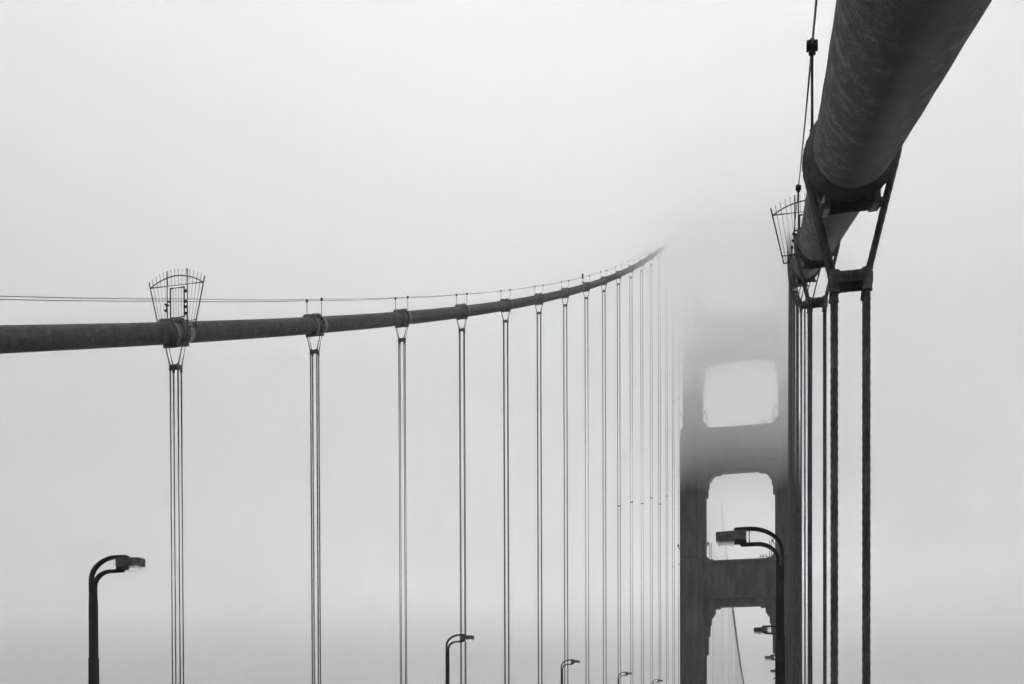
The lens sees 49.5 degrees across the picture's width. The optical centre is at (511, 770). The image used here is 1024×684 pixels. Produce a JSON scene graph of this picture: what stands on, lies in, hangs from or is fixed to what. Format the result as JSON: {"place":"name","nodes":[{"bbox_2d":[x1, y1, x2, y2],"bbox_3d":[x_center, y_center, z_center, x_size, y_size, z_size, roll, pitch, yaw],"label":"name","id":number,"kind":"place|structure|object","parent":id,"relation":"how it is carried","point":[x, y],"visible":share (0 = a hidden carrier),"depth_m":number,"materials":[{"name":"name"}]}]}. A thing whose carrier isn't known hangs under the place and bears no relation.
{"place":"outdoors","nodes":[
{"label":"outdoors","id":0,"kind":"place"},
{"bbox_2d":[88,555,144,683],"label":"street lamp","id":1,"kind":"object","parent":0,"point":[123,563],"visible":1,"depth_m":42.25,"materials":[{"name":"metal"}]},
{"bbox_2d":[445,634,473,683],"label":"street lamp","id":2,"kind":"object","parent":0,"point":[466,638],"visible":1,"depth_m":86.60,"materials":[{"name":"metal"}]},
{"bbox_2d":[0,0,1023,683],"label":"sky","id":3,"kind":"structure","parent":0,"point":[356,151],"materials":[{"name":"grey"}]},
{"bbox_2d":[561,659,579,683],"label":"street lamp","id":4,"kind":"object","parent":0,"point":[575,662],"visible":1,"depth_m":130.82,"materials":[{"name":"metal"}]},
{"bbox_2d":[618,672,631,683],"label":"street lamp","id":5,"kind":"object","parent":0,"point":[628,674],"visible":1,"depth_m":175.03,"materials":[{"name":"metal"}]},
{"bbox_2d":[716,527,784,683],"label":"street lamp","id":6,"kind":"object","parent":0,"point":[737,536],"visible":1,"depth_m":37.21,"materials":[{"name":"metal"}]},
{"bbox_2d":[754,625,784,639],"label":"street lamp","id":7,"kind":"object","parent":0,"point":[761,630],"visible":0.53,"depth_m":81.81,"materials":[{"name":"metal"}]},
{"bbox_2d":[765,655,774,659],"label":"street lamp","id":8,"kind":"object","parent":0,"point":[770,657],"visible":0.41,"depth_m":126.20,"materials":[{"name":"metal"}]},
{"bbox_3d":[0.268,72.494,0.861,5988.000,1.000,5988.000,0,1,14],"label":"water","id":9,"kind":"structure","parent":0,"visible":0},
{"bbox_2d":[677,195,800,683],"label":"bridge tower","id":10,"kind":"structure","parent":9,"relation":"on","point":[709,587],"depth_m":322.70,"materials":[{"name":"metal"}]},
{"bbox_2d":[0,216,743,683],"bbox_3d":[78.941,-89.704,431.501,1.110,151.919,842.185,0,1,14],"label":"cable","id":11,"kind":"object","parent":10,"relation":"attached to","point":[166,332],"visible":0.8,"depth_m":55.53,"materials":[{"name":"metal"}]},
{"bbox_2d":[148,268,204,327],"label":"cable gate","id":12,"kind":"structure","parent":11,"relation":"attached to","point":[184,300],"depth_m":50.07,"materials":[{"name":"metal"}]},
{"bbox_2d":[167,286,187,316],"bbox_3d":[-15.106,-21.125,50.145,1.040,1.393,0.120,0,1,14],"label":"door","id":13,"kind":"structure","parent":12,"relation":"in","point":[184,290],"depth_m":50.08,"materials":[{"name":"metal"}]},
{"bbox_2d":[165,321,188,683],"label":"suspender","id":14,"kind":"object","parent":11,"relation":"hanging from","point":[174,367],"visible":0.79,"depth_m":49.98,"materials":[{"name":"metal"}]},
{"bbox_2d":[307,316,324,683],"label":"suspender","id":15,"kind":"object","parent":11,"relation":"hanging from","point":[314,351],"visible":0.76,"depth_m":64.75,"materials":[{"name":"metal"}]},
{"bbox_2d":[0,220,683,301],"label":"hand rope","id":16,"kind":"object","parent":11,"relation":"attached to","point":[265,301],"visible":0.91,"depth_m":59.40,"materials":[{"name":"metal"}]},
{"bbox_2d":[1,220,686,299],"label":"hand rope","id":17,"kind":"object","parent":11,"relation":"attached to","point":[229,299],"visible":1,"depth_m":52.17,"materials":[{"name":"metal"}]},
{"bbox_2d":[396,311,409,683],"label":"suspender","id":18,"kind":"object","parent":11,"relation":"hanging from","point":[403,340],"visible":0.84,"depth_m":79.50,"materials":[{"name":"metal"}]},
{"bbox_2d":[457,305,468,683],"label":"suspender","id":19,"kind":"object","parent":11,"relation":"hanging from","point":[460,330],"visible":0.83,"depth_m":94.26,"materials":[{"name":"metal"}]},
{"bbox_2d":[501,300,511,683],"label":"suspender","id":20,"kind":"object","parent":11,"relation":"hanging from","point":[505,321],"visible":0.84,"depth_m":109.02,"materials":[{"name":"metal"}]},
{"bbox_2d":[535,294,543,683],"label":"suspender","id":21,"kind":"object","parent":11,"relation":"hanging from","point":[537,313],"visible":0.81,"depth_m":123.74,"materials":[{"name":"metal"}]},
{"bbox_2d":[562,289,569,683],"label":"suspender","id":22,"kind":"object","parent":11,"relation":"hanging from","point":[564,305],"visible":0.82,"depth_m":138.55,"materials":[{"name":"metal"}]},
{"bbox_2d":[583,283,590,683],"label":"suspender","id":23,"kind":"object","parent":11,"relation":"hanging from","point":[585,298],"visible":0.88,"depth_m":153.30,"materials":[{"name":"metal"}]},
{"bbox_2d":[601,277,607,683],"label":"suspender","id":24,"kind":"object","parent":11,"relation":"hanging from","point":[605,466],"visible":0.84,"depth_m":167.88,"materials":[{"name":"metal"}]},
{"bbox_2d":[616,271,621,683],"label":"suspender","id":25,"kind":"object","parent":11,"relation":"hanging from","point":[617,470],"visible":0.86,"depth_m":182.62,"materials":[{"name":"metal"}]},
{"bbox_2d":[629,270,633,662],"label":"suspender","id":26,"kind":"object","parent":11,"relation":"hanging from","point":[630,528],"visible":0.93,"depth_m":197.63,"materials":[{"name":"metal"}]},
{"bbox_2d":[640,260,644,683],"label":"suspender","id":27,"kind":"object","parent":11,"relation":"hanging from","point":[642,503],"visible":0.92,"depth_m":212.54,"materials":[{"name":"metal"}]},
{"bbox_2d":[649,254,653,630],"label":"suspender","id":28,"kind":"object","parent":11,"relation":"hanging from","point":[652,507],"visible":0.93,"depth_m":227.09,"materials":[{"name":"metal"}]},
{"bbox_2d":[657,248,661,588],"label":"suspender","id":29,"kind":"object","parent":11,"relation":"hanging from","point":[660,420],"visible":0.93,"depth_m":241.55,"materials":[{"name":"metal"}]},
{"bbox_2d":[665,243,668,683],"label":"suspender","id":30,"kind":"object","parent":11,"relation":"hanging from","point":[667,407],"visible":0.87,"depth_m":256.12,"materials":[{"name":"metal"}]},
{"bbox_2d":[671,241,674,683],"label":"suspender","id":31,"kind":"object","parent":11,"relation":"hanging from","point":[672,503],"visible":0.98,"depth_m":271.25,"materials":[{"name":"metal"}]},
{"bbox_2d":[677,234,680,636],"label":"suspender","id":32,"kind":"object","parent":11,"relation":"hanging from","point":[678,398],"visible":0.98,"depth_m":286.14,"materials":[{"name":"metal"}]},
{"bbox_2d":[708,390,711,516],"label":"suspender","id":33,"kind":"object","parent":11,"relation":"hanging from","point":[709,426],"visible":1,"depth_m":403.01,"materials":[{"name":"metal"}]},
{"bbox_2d":[711,419,713,683],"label":"suspender","id":34,"kind":"object","parent":11,"relation":"hanging from","point":[712,647],"visible":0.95,"depth_m":418.77,"materials":[{"name":"metal"}]},
{"bbox_2d":[719,491,720,683],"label":"suspender","id":35,"kind":"object","parent":11,"relation":"hanging from","point":[719,651],"visible":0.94,"depth_m":463.23,"materials":[{"name":"metal"}]},
{"bbox_2d":[720,509,722,683],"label":"suspender","id":36,"kind":"object","parent":11,"relation":"hanging from","point":[721,637],"visible":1,"depth_m":477.90,"materials":[{"name":"metal"}]},
{"bbox_2d":[722,528,724,683],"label":"suspender","id":37,"kind":"object","parent":11,"relation":"hanging from","point":[723,646],"visible":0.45,"depth_m":492.82,"materials":[{"name":"metal"}]},
{"bbox_2d":[728,608,729,683],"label":"suspender","id":38,"kind":"object","parent":11,"relation":"hanging from","point":[729,646],"visible":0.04,"depth_m":537.08,"materials":[{"name":"metal"}]},
{"bbox_2d":[731,607,731,644],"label":"suspender","id":39,"kind":"object","parent":11,"relation":"hanging from","point":[731,625],"visible":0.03,"depth_m":566.46,"materials":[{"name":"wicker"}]},
{"bbox_2d":[735,635,735,683],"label":"suspender","id":40,"kind":"object","parent":11,"relation":"hanging from","point":[735,659],"visible":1,"depth_m":610.99,"materials":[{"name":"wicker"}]},
{"bbox_2d":[738,652,738,683],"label":"suspender","id":41,"kind":"object","parent":11,"relation":"hanging from","point":[738,667],"visible":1,"depth_m":640.52,"materials":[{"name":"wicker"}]},
{"bbox_2d":[786,0,991,287],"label":"cable","id":42,"kind":"object","parent":10,"relation":"attached to","point":[889,64],"visible":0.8,"depth_m":8.41,"materials":[{"name":"paint"}]},
{"bbox_2d":[770,195,804,263],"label":"cable gate","id":43,"kind":"structure","parent":42,"relation":"attached to","point":[793,233],"depth_m":43.76,"materials":[{"name":"metal"}]},
{"bbox_2d":[787,239,788,490],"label":"suspender","id":44,"kind":"object","parent":42,"relation":"hanging from","point":[788,339],"visible":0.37,"depth_m":220.04,"materials":[{"name":"metal"}]},
{"bbox_2d":[786,234,791,683],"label":"suspender","id":45,"kind":"object","parent":42,"relation":"hanging from","point":[788,544],"visible":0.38,"depth_m":235.24,"materials":[{"name":"metal"}]},
{"bbox_2d":[787,267,790,683],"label":"suspender","id":46,"kind":"object","parent":42,"relation":"hanging from","point":[790,644],"visible":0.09,"depth_m":146.88,"materials":[{"name":"metal"}]},
{"bbox_2d":[787,268,794,683],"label":"suspender","id":47,"kind":"object","parent":42,"relation":"hanging from","point":[790,452],"visible":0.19,"depth_m":131.80,"materials":[{"name":"metal"}]},
{"bbox_2d":[789,284,792,394],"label":"suspender","id":48,"kind":"object","parent":42,"relation":"hanging from","point":[789,338],"visible":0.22,"depth_m":161.13,"materials":[{"name":"metal"}]},
{"bbox_2d":[789,253,793,683],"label":"suspender","id":49,"kind":"object","parent":42,"relation":"hanging from","point":[789,538],"visible":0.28,"depth_m":176.22,"materials":[{"name":"metal"}]},
{"bbox_2d":[788,273,797,683],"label":"suspender","id":50,"kind":"object","parent":42,"relation":"hanging from","point":[792,511],"visible":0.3,"depth_m":102.34,"materials":[{"name":"metal"}]},
{"bbox_2d":[791,288,795,683],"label":"suspender","id":51,"kind":"object","parent":42,"relation":"hanging from","point":[791,511],"visible":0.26,"depth_m":117.11,"materials":[{"name":"metal"}]},
{"bbox_2d":[788,273,800,683],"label":"suspender","id":52,"kind":"object","parent":42,"relation":"hanging from","point":[793,486],"visible":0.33,"depth_m":87.56,"materials":[{"name":"metal"}]},
{"bbox_2d":[789,275,803,683],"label":"suspender","id":53,"kind":"object","parent":42,"relation":"hanging from","point":[794,395],"visible":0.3,"depth_m":72.78,"materials":[{"name":"metal"}]},
{"bbox_2d":[790,278,809,683],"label":"suspender","id":54,"kind":"object","parent":42,"relation":"hanging from","point":[797,304],"visible":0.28,"depth_m":58.05,"materials":[{"name":"metal"}]},
{"bbox_2d":[787,0,817,255],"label":"hand rope","id":55,"kind":"object","parent":42,"relation":"attached to","point":[814,21],"visible":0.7,"depth_m":16.71,"materials":[{"name":"metal"}]},
{"bbox_2d":[791,261,820,683],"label":"suspender","id":56,"kind":"object","parent":42,"relation":"hanging from","point":[802,305],"visible":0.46,"depth_m":43.31,"materials":[{"name":"metal"}]},
{"bbox_2d":[794,228,840,683],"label":"suspender","id":57,"kind":"object","parent":42,"relation":"hanging from","point":[817,302],"visible":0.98,"depth_m":28.55,"materials":[{"name":"metal"}]},
{"bbox_2d":[802,139,898,683],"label":"suspender","id":58,"kind":"object","parent":42,"relation":"hanging from","point":[855,280],"visible":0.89,"depth_m":13.82,"materials":[{"name":"metal"}]}
]}

